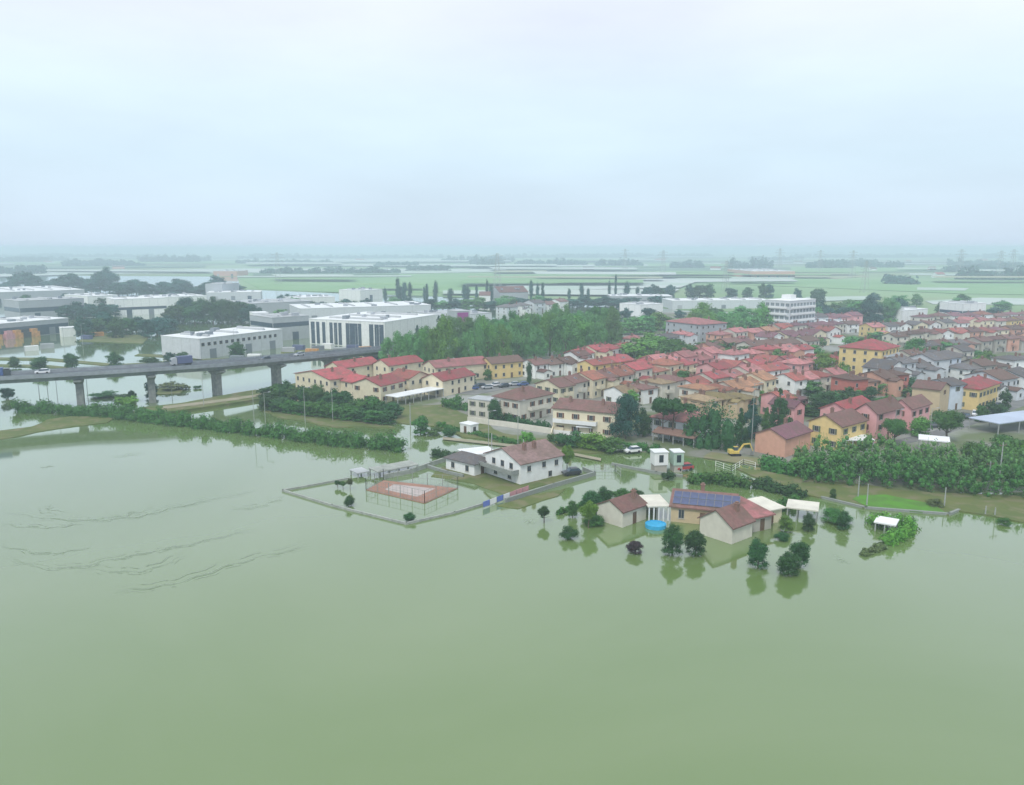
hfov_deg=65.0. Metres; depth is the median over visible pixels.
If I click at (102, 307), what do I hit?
tree
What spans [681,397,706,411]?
house
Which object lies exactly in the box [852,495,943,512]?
grass strip
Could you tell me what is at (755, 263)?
tree line
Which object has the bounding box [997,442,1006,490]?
utility pole
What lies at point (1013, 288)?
field
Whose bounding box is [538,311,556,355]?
willow tree
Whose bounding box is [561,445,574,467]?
tree
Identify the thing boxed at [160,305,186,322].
tree
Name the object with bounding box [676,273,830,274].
field
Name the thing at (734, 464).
lane fence
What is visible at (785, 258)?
tree line
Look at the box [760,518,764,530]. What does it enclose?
door
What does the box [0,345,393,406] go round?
viaduct
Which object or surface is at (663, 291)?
tree
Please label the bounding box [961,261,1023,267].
tree line
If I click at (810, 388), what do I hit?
tree
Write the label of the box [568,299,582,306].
tree
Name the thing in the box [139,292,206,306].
warehouse
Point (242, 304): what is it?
tree
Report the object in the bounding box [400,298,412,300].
tree
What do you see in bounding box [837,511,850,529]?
tree
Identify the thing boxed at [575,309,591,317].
willow tree
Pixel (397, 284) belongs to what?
poplar tree
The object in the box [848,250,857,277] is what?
pylon
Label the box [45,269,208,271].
field
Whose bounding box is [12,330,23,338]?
goods stack
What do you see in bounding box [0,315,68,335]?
warehouse
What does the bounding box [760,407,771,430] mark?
conifer tree
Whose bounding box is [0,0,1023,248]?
sky
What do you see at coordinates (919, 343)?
tree
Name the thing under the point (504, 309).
house
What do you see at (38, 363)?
tree
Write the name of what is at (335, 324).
window
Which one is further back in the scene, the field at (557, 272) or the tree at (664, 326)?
the field at (557, 272)
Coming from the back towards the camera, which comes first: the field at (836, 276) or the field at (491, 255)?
the field at (491, 255)
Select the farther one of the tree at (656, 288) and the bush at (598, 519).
the tree at (656, 288)
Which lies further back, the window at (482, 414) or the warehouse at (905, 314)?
the warehouse at (905, 314)
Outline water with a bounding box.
[0,275,1023,784]
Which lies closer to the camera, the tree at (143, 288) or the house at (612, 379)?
the house at (612, 379)
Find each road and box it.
[457,384,535,394]
[895,399,1023,445]
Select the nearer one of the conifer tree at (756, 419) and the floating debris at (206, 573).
the floating debris at (206, 573)
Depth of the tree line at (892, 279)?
1105.15 m
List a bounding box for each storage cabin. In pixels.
[650,448,668,471]
[669,448,684,472]
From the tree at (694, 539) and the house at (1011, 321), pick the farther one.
the house at (1011, 321)
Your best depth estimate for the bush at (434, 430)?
218.79 m
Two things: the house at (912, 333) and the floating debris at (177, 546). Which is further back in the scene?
the house at (912, 333)
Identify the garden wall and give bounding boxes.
[282,477,482,524]
[384,458,445,478]
[427,464,463,476]
[467,417,553,433]
[505,467,595,502]
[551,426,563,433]
[611,462,682,476]
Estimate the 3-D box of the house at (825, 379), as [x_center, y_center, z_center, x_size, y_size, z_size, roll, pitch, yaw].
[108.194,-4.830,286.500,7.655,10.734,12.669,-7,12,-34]
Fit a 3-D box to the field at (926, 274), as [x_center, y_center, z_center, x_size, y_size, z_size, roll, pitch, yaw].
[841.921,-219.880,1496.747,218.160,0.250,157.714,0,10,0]
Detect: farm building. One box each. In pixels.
[112,265,124,268]
[710,266,720,269]
[931,272,944,277]
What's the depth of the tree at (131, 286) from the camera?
858.83 m
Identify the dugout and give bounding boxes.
[349,467,369,477]
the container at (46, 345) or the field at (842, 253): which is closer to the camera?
the container at (46, 345)
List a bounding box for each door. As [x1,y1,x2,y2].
[49,327,55,333]
[210,348,216,357]
[245,343,251,352]
[270,340,275,348]
[293,331,298,338]
[633,511,636,523]
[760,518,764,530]
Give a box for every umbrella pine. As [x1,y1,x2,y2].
[650,396,695,441]
[652,400,675,438]
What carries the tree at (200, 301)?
on the ground
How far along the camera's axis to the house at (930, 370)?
294.05 m
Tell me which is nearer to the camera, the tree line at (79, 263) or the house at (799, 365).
the house at (799, 365)
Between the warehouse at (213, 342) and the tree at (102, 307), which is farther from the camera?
the tree at (102, 307)
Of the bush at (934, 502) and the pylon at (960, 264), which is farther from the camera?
the pylon at (960, 264)
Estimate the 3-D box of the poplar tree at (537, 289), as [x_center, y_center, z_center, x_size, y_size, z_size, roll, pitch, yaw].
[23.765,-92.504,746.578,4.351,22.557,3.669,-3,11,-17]
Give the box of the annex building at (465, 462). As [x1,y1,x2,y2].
[443,451,486,475]
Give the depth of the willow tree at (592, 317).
408.67 m
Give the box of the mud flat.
[704,452,798,476]
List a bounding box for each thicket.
[793,430,1023,482]
[797,443,1023,497]
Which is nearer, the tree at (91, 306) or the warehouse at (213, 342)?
the warehouse at (213, 342)
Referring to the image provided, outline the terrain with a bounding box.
[0,249,1023,314]
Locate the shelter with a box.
[874,516,899,532]
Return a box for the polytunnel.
[918,434,949,447]
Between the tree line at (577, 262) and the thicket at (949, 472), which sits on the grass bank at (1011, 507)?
the thicket at (949, 472)
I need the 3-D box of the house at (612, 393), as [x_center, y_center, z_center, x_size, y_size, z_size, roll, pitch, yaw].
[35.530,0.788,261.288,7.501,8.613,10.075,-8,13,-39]
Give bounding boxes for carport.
[385,386,443,403]
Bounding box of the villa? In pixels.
[479,433,564,484]
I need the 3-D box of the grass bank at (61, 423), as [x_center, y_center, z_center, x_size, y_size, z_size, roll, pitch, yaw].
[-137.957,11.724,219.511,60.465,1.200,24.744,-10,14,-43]
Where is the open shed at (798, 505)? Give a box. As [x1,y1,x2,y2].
[786,499,819,521]
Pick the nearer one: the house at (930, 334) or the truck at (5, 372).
the truck at (5, 372)
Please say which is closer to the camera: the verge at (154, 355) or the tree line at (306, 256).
the verge at (154, 355)
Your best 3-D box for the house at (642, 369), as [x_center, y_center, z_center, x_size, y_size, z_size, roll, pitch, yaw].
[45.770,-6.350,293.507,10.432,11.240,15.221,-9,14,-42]
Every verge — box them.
[0,355,267,365]
[0,364,72,368]
[79,333,148,343]
[134,354,197,359]
[281,349,331,353]
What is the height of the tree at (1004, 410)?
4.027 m
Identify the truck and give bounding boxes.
[0,367,11,375]
[170,355,192,365]
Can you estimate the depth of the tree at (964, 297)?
705.71 m
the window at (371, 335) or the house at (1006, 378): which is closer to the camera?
the house at (1006, 378)
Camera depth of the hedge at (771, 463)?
181.30 m
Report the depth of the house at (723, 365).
300.33 m
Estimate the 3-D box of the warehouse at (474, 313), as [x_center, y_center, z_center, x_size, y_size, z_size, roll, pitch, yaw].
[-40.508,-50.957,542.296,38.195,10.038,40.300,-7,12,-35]
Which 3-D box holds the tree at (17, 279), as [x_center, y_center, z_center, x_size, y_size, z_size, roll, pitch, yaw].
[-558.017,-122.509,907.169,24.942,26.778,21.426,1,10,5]
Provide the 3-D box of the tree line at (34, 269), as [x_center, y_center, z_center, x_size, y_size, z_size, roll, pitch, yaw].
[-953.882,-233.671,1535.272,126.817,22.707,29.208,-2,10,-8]
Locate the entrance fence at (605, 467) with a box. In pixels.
[594,464,620,475]
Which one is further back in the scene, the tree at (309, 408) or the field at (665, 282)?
the field at (665, 282)
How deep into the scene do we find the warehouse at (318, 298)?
712.83 m
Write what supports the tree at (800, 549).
in the water
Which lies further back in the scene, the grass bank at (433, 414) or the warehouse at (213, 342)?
the warehouse at (213, 342)
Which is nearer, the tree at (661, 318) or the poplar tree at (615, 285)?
the tree at (661, 318)
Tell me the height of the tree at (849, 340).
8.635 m
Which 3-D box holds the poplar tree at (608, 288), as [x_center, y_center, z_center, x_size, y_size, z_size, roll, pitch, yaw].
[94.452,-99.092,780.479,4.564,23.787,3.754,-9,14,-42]
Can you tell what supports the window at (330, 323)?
in the warehouse at (347, 329)
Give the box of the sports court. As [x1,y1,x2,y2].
[367,480,457,503]
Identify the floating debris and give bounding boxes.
[3,545,81,554]
[7,532,240,569]
[9,522,73,528]
[14,491,251,521]
[67,509,145,521]
[79,555,181,573]
[110,543,304,592]
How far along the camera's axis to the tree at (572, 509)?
150.62 m
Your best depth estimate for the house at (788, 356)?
326.70 m
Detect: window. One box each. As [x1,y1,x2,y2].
[311,322,314,342]
[316,322,319,343]
[322,322,325,342]
[329,322,332,342]
[334,323,337,344]
[338,323,341,344]
[345,323,349,344]
[349,323,357,344]
[358,324,361,345]
[369,324,373,346]
[374,324,378,345]
[379,325,383,343]
[479,402,484,407]
[479,411,484,416]
[512,403,517,408]
[557,412,563,417]
[572,414,578,419]
[587,415,594,420]
[603,417,610,422]
[654,420,660,425]
[659,455,663,462]
[678,509,684,518]
[812,425,820,431]
[828,441,835,446]
[829,428,836,434]
[969,392,976,397]
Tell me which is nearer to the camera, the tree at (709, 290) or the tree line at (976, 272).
the tree at (709, 290)
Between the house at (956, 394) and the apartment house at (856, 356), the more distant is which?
the apartment house at (856, 356)
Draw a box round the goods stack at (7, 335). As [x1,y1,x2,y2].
[3,331,15,339]
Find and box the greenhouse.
[845,434,873,449]
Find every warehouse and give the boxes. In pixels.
[0,285,84,302]
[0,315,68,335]
[3,296,84,317]
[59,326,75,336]
[64,292,117,305]
[106,295,166,315]
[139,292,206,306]
[160,326,282,358]
[205,282,238,294]
[206,289,261,299]
[213,269,247,275]
[230,298,310,313]
[250,311,268,314]
[250,312,309,339]
[284,294,334,302]
[289,301,430,317]
[309,311,435,346]
[339,287,382,299]
[413,309,491,323]
[447,309,469,328]
[479,291,490,301]
[491,286,527,300]
[607,293,671,301]
[619,301,662,316]
[662,296,764,308]
[727,268,794,276]
[767,318,847,324]
[867,306,927,321]
[939,300,985,312]
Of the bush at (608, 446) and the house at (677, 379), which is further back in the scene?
the house at (677, 379)
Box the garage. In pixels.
[458,446,492,456]
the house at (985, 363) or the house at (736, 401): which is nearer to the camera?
the house at (736, 401)
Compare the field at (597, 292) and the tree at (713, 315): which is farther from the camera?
the field at (597, 292)
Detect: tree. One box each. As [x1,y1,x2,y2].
[0,281,17,286]
[0,387,14,398]
[6,272,26,286]
[7,356,21,367]
[18,271,31,279]
[19,294,31,297]
[25,274,43,285]
[29,356,48,369]
[41,281,54,285]
[52,275,74,286]
[54,304,75,318]
[62,352,79,367]
[63,273,82,288]
[69,301,81,315]
[73,307,94,318]
[73,316,95,336]
[76,277,88,287]
[81,277,99,292]
[85,304,97,308]
[88,317,106,332]
[90,272,108,292]
[90,303,113,316]
[92,311,115,331]
[93,297,105,305]
[100,266,120,287]
[104,282,129,295]
[104,352,124,365]
[105,317,125,337]
[107,304,121,315]
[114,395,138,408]
[117,317,137,334]
[121,280,137,294]
[127,390,136,396]
[129,278,140,291]
[131,316,143,330]
[135,281,155,294]
[136,319,155,337]
[139,357,161,363]
[141,316,172,334]
[144,382,158,397]
[148,286,166,294]
[154,281,169,292]
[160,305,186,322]
[162,314,179,331]
[163,352,174,362]
[164,281,182,293]
[171,278,192,293]
[172,296,193,317]
[175,352,188,355]
[181,304,206,323]
[188,285,205,294]
[191,297,210,317]
[201,296,221,323]
[208,275,226,282]
[217,298,227,318]
[220,300,242,323]
[226,342,246,355]
[231,301,252,318]
[237,304,262,323]
[256,387,272,396]
[256,392,274,410]
[268,383,281,398]
[268,397,287,411]
[273,309,288,312]
[276,399,299,412]
[277,379,295,400]
[284,386,305,401]
[289,401,311,414]
[296,385,313,402]
[300,402,325,415]
[302,383,326,402]
[311,400,336,416]
[322,388,340,403]
[328,403,345,418]
[334,391,354,405]
[336,405,359,420]
[340,400,355,406]
[346,478,352,489]
[350,396,371,410]
[350,407,367,421]
[360,298,371,301]
[361,410,383,423]
[363,395,380,409]
[374,401,384,410]
[376,409,395,424]
[378,330,406,358]
[382,288,387,300]
[382,401,404,418]
[387,297,400,301]
[395,277,399,297]
[396,330,425,362]
[398,285,402,298]
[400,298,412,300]
[401,281,407,298]
[405,265,413,270]
[407,282,412,298]
[410,265,418,270]
[411,415,428,435]
[415,326,432,352]
[417,265,426,270]
[418,328,434,362]
[422,286,425,300]
[423,299,436,309]
[425,283,428,299]
[426,314,459,359]
[430,265,439,270]
[432,280,438,299]
[433,300,451,309]
[438,264,444,270]
[447,288,453,301]
[447,298,462,308]
[447,336,468,357]
[449,315,464,348]
[458,299,473,309]
[458,316,477,349]
[461,284,466,299]
[461,321,485,357]
[465,286,470,298]
[468,297,488,309]
[472,314,497,355]
[474,314,499,356]
[475,285,478,297]
[483,301,497,308]
[483,369,491,380]
[487,397,502,420]
[488,285,493,300]
[492,295,517,304]
[494,319,509,351]
[494,324,512,355]
[495,298,509,307]
[502,309,517,323]
[505,316,531,357]
[508,314,525,348]
[510,297,523,303]
[519,430,535,443]
[522,312,542,352]
[523,326,548,357]
[525,360,531,383]
[528,279,533,298]
[531,295,547,299]
[536,282,539,296]
[537,505,549,522]
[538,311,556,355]
[541,282,544,296]
[547,302,561,317]
[547,433,554,441]
[550,311,581,353]
[554,303,570,344]
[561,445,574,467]
[567,288,570,298]
[567,314,593,348]
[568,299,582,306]
[568,500,578,517]
[572,311,585,322]
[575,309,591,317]
[576,295,590,305]
[578,500,598,527]
[579,283,583,296]
[580,490,601,514]
[584,313,603,343]
[585,321,608,344]
[586,306,606,319]
[587,299,602,306]
[596,485,614,501]
[597,306,612,343]
[598,296,614,305]
[602,306,623,343]
[607,280,611,293]
[607,298,625,306]
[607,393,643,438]
[613,488,629,497]
[614,274,616,293]
[615,299,628,307]
[619,307,633,321]
[619,337,658,358]
[621,316,648,334]
[622,281,630,293]
[622,389,639,403]
[623,297,638,301]
[625,540,642,553]
[629,487,644,494]
[633,407,652,436]
[637,315,657,332]
[639,332,656,342]
[641,287,655,293]
[641,307,656,315]
[646,336,666,351]
[647,295,664,302]
[649,284,659,293]
[649,311,672,329]
[649,338,698,353]
[659,287,666,293]
[660,523,684,555]
[661,320,666,333]
[664,284,675,297]
[674,310,686,317]
[677,370,688,377]
[680,312,699,318]
[684,283,694,297]
[684,529,706,556]
[690,302,711,317]
[692,284,706,297]
[692,340,735,347]
[702,283,715,297]
[704,310,720,320]
[708,307,723,313]
[716,312,742,328]
[722,346,750,350]
[725,288,737,297]
[729,305,756,322]
[734,408,750,447]
[741,287,753,297]
[741,316,762,328]
[741,398,761,439]
[746,537,768,568]
[750,301,775,325]
[757,283,769,297]
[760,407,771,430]
[765,284,774,297]
[769,388,792,426]
[772,349,784,355]
[775,551,802,575]
[777,516,793,531]
[788,456,807,474]
[789,541,811,567]
[793,288,802,297]
[801,512,816,530]
[803,380,824,395]
[804,390,842,416]
[804,402,819,415]
[810,288,818,300]
[810,344,824,353]
[813,351,839,370]
[815,306,823,312]
[816,289,827,302]
[816,300,830,310]
[816,337,826,345]
[822,308,836,313]
[827,301,845,311]
[829,488,836,498]
[836,307,846,313]
[836,386,865,399]
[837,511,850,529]
[839,307,863,313]
[839,362,852,372]
[842,299,857,305]
[842,336,860,344]
[845,299,866,315]
[859,335,884,340]
[860,295,882,321]
[864,386,878,400]
[865,292,881,302]
[866,314,884,322]
[867,331,883,337]
[874,394,897,400]
[877,383,888,394]
[879,297,901,321]
[881,418,909,439]
[889,295,909,301]
[895,298,910,306]
[901,337,927,350]
[902,387,911,396]
[907,376,916,386]
[908,416,932,435]
[910,294,922,305]
[927,345,945,350]
[930,409,968,436]
[933,301,943,311]
[941,341,952,346]
[957,294,971,300]
[957,441,997,466]
[974,350,984,356]
[974,405,990,421]
[975,350,997,359]
[985,400,1002,414]
[986,307,1004,313]
[987,434,1014,462]
[990,300,1014,309]
[990,404,1009,412]
[998,387,1012,408]
[1005,438,1023,462]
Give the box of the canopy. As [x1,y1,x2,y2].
[639,494,668,520]
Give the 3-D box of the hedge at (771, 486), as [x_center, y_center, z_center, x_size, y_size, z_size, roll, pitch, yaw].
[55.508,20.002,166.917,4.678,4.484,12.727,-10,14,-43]
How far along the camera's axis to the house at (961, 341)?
376.77 m
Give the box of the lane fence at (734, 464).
[715,459,755,470]
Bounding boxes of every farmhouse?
[597,488,647,527]
[669,482,739,523]
[697,501,755,543]
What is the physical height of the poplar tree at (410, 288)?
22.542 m
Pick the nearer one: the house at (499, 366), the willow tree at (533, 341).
the house at (499, 366)
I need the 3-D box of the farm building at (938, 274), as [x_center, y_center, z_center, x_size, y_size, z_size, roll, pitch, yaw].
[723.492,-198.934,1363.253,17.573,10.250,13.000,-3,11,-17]
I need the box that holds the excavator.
[727,443,753,455]
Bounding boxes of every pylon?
[271,252,281,283]
[489,253,505,285]
[622,249,628,271]
[659,251,667,276]
[721,261,730,292]
[816,251,823,272]
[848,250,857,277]
[859,261,871,291]
[955,250,965,274]
[995,251,1005,280]
[1009,249,1016,268]
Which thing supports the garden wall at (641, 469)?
in the water
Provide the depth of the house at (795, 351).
350.46 m
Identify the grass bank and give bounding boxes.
[0,416,111,439]
[261,404,499,431]
[431,466,582,493]
[451,425,611,453]
[497,489,564,508]
[736,468,1023,522]
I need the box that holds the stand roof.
[368,460,418,477]
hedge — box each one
[8,397,407,452]
[430,446,457,458]
[434,421,522,443]
[440,394,467,410]
[500,412,551,427]
[555,501,581,514]
[611,442,661,452]
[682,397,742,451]
[686,469,752,489]
[751,476,808,498]
[756,453,798,476]
[776,493,801,511]
[859,542,888,555]
[864,511,921,546]
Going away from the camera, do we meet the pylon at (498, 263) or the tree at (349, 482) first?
the tree at (349, 482)
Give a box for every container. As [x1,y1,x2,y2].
[24,345,38,350]
[40,343,53,348]
[81,335,92,338]
[94,332,103,335]
[229,355,244,358]
[247,354,261,356]
[281,347,294,351]
[292,345,304,349]
[305,348,318,351]
[311,345,324,349]
[322,343,333,348]
[346,345,358,348]
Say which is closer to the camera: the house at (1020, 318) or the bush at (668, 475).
the bush at (668, 475)
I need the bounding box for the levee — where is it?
[133,383,295,413]
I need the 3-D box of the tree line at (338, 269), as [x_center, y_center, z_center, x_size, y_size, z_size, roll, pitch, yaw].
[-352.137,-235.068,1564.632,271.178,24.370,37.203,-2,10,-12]
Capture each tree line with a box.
[0,256,48,261]
[0,264,47,273]
[60,258,132,263]
[61,259,145,265]
[136,254,200,261]
[151,253,211,260]
[235,257,333,263]
[237,253,443,258]
[248,252,298,256]
[259,266,400,273]
[373,261,418,266]
[441,254,514,261]
[468,254,504,263]
[476,256,495,267]
[504,253,712,257]
[514,259,541,263]
[536,257,571,264]
[559,253,589,255]
[565,260,587,264]
[591,252,646,255]
[594,257,643,265]
[669,259,703,267]
[727,255,773,268]
[748,256,804,259]
[776,251,842,253]
[789,253,1023,257]
[805,259,853,267]
[822,258,877,265]
[858,259,904,266]
[880,274,920,284]
[941,262,1015,271]
[946,257,970,265]
[954,264,1023,279]
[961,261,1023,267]
[970,260,1003,264]
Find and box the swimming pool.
[645,520,665,530]
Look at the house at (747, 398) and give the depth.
243.90 m
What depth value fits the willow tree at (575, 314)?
392.77 m
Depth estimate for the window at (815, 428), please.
204.14 m
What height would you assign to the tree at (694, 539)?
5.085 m
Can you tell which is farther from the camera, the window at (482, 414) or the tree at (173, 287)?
the tree at (173, 287)
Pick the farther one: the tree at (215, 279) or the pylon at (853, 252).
the pylon at (853, 252)
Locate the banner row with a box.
[483,485,528,506]
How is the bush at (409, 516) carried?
on the water
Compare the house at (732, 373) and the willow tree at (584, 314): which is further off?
the willow tree at (584, 314)
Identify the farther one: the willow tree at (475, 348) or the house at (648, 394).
the willow tree at (475, 348)
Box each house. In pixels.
[293,366,356,392]
[324,356,376,376]
[340,370,368,395]
[352,373,405,402]
[372,354,423,375]
[391,367,428,395]
[421,367,475,396]
[422,356,486,378]
[459,421,478,432]
[467,395,500,418]
[483,353,523,378]
[491,386,554,419]
[495,303,517,313]
[511,301,530,312]
[523,299,545,311]
[523,356,551,379]
[534,371,575,403]
[544,300,554,310]
[544,353,564,376]
[551,297,567,308]
[551,396,622,437]
[557,354,577,374]
[562,371,589,398]
[563,346,595,358]
[563,347,591,361]
[572,368,606,397]
[577,355,616,372]
[581,342,613,358]
[596,360,635,381]
[597,367,619,388]
[602,382,640,402]
[604,341,622,354]
[607,353,632,364]
[609,365,634,384]
[613,340,634,356]
[618,358,653,382]
[621,333,641,344]
[626,356,652,364]
[631,380,659,403]
[638,351,673,359]
[639,371,676,399]
[647,359,670,375]
[648,369,684,397]
[649,352,689,376]
[650,410,710,442]
[657,331,678,339]
[666,316,726,341]
[666,349,684,359]
[669,347,700,364]
[670,328,697,344]
[676,357,699,374]
[677,379,719,398]
[678,388,723,412]
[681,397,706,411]
[684,374,711,384]
[692,345,721,361]
[692,368,730,383]
[694,388,744,418]
[695,359,733,373]
[696,351,714,363]
[698,339,725,350]
[705,328,732,340]
[707,379,733,392]
[713,335,741,347]
[717,377,760,404]
[718,343,750,359]
[720,357,745,365]
[721,325,748,338]
[723,368,743,379]
[725,362,764,373]
[726,387,758,414]
[735,368,777,392]
[736,336,769,349]
[738,356,767,364]
[739,374,763,390]
[740,336,750,340]
[741,346,765,357]
[746,326,762,339]
[751,343,782,354]
[753,417,812,457]
[754,327,783,339]
[755,351,785,363]
[757,361,781,375]
[758,324,779,331]
[760,387,797,413]
[762,334,785,344]
[767,358,791,373]
[768,394,806,423]
[769,321,793,330]
[772,343,805,358]
[774,369,808,395]
[776,328,800,338]
[777,355,814,371]
[780,337,802,344]
[781,349,796,359]
[790,320,807,330]
[793,390,809,403]
[794,340,816,357]
[795,333,823,350]
[796,369,820,386]
[797,329,813,335]
[803,320,819,328]
[803,327,829,345]
[804,355,837,369]
[806,366,832,391]
[806,407,869,449]
[815,311,828,319]
[815,324,845,343]
[816,319,837,326]
[816,365,847,374]
[818,395,870,415]
[825,312,840,318]
[828,319,845,332]
[829,351,838,362]
[830,369,870,392]
[837,312,851,319]
[838,336,900,374]
[840,319,859,332]
[843,310,863,324]
[855,395,904,442]
[856,363,904,396]
[858,321,890,337]
[858,373,879,395]
[862,357,912,377]
[881,320,901,332]
[881,331,909,346]
[883,353,925,379]
[887,365,911,388]
[895,320,911,330]
[898,392,932,431]
[899,347,921,356]
[902,328,924,340]
[904,319,928,329]
[909,350,950,377]
[910,312,934,320]
[911,377,950,414]
[913,326,942,340]
[914,353,945,379]
[922,316,940,328]
[923,337,940,347]
[926,346,939,352]
[928,311,950,319]
[928,337,953,346]
[931,374,967,410]
[932,327,953,338]
[933,317,956,328]
[934,346,962,365]
[942,348,967,360]
[944,311,964,319]
[945,326,970,338]
[945,342,975,359]
[947,334,975,348]
[948,360,985,379]
[953,318,969,326]
[954,315,984,326]
[961,356,998,369]
[961,373,1001,409]
[962,310,981,317]
[962,324,984,336]
[962,335,993,351]
[962,367,1023,400]
[964,337,980,351]
[971,374,1008,402]
[972,309,992,317]
[977,315,993,326]
[978,324,999,336]
[987,333,1007,352]
[989,316,1007,326]
[989,324,1010,334]
[989,349,1023,367]
[993,311,1010,317]
[993,359,1011,368]
[998,332,1020,351]
[1001,323,1023,335]
[1002,310,1021,316]
[1003,313,1019,324]
[1004,361,1023,387]
[1011,314,1023,323]
[1015,334,1023,350]
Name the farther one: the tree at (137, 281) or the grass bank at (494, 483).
the tree at (137, 281)
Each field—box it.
[0,253,40,253]
[0,261,236,264]
[0,262,45,262]
[0,268,505,276]
[4,265,205,268]
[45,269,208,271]
[64,258,236,258]
[211,259,458,259]
[237,275,410,276]
[238,273,678,293]
[246,262,340,263]
[253,273,398,274]
[261,264,647,266]
[272,274,353,276]
[316,260,510,261]
[355,283,423,284]
[385,265,560,266]
[443,289,678,294]
[459,279,642,282]
[464,255,560,255]
[468,276,662,277]
[470,264,556,265]
[490,267,636,268]
[495,270,546,271]
[506,267,790,271]
[506,277,1023,294]
[511,278,796,289]
[532,271,675,274]
[561,264,727,266]
[566,259,619,260]
[586,261,1019,261]
[647,256,811,256]
[649,271,726,272]
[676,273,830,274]
[703,263,946,263]
[731,277,794,278]
[768,261,946,261]
[791,267,944,271]
[793,250,839,250]
[793,253,890,253]
[795,271,858,272]
[795,273,867,278]
[805,296,867,300]
[898,268,1017,268]
[909,273,954,274]
[917,287,967,290]
[926,298,1023,304]
[933,276,1023,277]
[965,269,1017,270]
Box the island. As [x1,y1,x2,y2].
[147,389,182,394]
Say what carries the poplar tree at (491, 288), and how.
on the ground
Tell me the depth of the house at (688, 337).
417.17 m
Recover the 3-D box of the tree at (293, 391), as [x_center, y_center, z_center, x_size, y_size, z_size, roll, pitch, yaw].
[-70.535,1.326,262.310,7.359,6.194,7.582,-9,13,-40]
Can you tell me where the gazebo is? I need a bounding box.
[576,425,591,431]
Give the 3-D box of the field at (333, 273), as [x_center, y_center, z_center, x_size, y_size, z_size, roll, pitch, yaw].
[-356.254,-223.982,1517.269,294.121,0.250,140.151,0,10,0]
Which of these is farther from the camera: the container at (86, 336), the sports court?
the container at (86, 336)
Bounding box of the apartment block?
[765,294,815,323]
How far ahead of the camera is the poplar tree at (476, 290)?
745.62 m
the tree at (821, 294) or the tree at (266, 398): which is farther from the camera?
the tree at (821, 294)
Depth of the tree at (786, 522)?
143.37 m
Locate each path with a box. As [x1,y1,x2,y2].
[162,393,261,408]
[443,437,600,460]
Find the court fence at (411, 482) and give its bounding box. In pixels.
[365,469,457,502]
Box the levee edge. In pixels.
[821,496,959,515]
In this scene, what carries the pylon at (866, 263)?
on the terrain
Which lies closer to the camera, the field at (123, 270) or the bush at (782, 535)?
the bush at (782, 535)
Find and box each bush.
[88,390,118,397]
[112,393,127,399]
[157,381,190,390]
[343,496,355,506]
[402,512,415,520]
[421,427,443,435]
[442,427,458,436]
[550,430,581,447]
[558,526,579,539]
[571,432,606,450]
[583,514,605,526]
[592,436,627,453]
[660,472,675,479]
[759,475,773,484]
[774,531,789,541]
[819,507,853,523]
[925,499,943,506]
[996,517,1011,526]
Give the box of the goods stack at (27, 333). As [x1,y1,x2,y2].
[21,329,31,337]
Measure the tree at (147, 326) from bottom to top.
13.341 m
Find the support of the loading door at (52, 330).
in the warehouse at (44, 325)
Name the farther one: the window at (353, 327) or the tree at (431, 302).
the tree at (431, 302)
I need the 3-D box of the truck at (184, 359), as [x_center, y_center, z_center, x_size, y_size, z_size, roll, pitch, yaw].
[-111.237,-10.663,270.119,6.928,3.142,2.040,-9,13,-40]
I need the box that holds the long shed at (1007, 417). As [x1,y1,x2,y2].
[968,410,1023,434]
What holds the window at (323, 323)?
in the warehouse at (347, 329)
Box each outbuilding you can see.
[740,496,775,531]
[748,496,785,523]
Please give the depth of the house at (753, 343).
367.74 m
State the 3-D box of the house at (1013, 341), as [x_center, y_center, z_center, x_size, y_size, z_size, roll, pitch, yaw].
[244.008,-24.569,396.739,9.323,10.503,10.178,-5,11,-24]
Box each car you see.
[34,368,49,373]
[293,351,304,355]
[481,384,492,388]
[491,382,500,385]
[497,382,509,387]
[509,381,518,385]
[517,381,528,385]
[561,466,581,475]
[623,445,641,453]
[678,462,693,470]
[962,412,971,418]
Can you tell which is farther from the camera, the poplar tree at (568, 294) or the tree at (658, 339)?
the poplar tree at (568, 294)
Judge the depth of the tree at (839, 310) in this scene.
570.64 m
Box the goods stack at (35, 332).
[29,328,39,336]
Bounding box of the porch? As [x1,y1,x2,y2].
[652,426,700,447]
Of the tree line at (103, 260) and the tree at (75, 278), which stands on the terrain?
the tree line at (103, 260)
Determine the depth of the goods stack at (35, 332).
459.01 m
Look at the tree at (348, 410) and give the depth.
235.44 m
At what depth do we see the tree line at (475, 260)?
2368.37 m
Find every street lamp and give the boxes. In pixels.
[488,410,495,445]
[751,382,762,449]
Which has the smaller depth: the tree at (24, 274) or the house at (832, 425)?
the house at (832, 425)
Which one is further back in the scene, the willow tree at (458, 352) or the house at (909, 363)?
the willow tree at (458, 352)

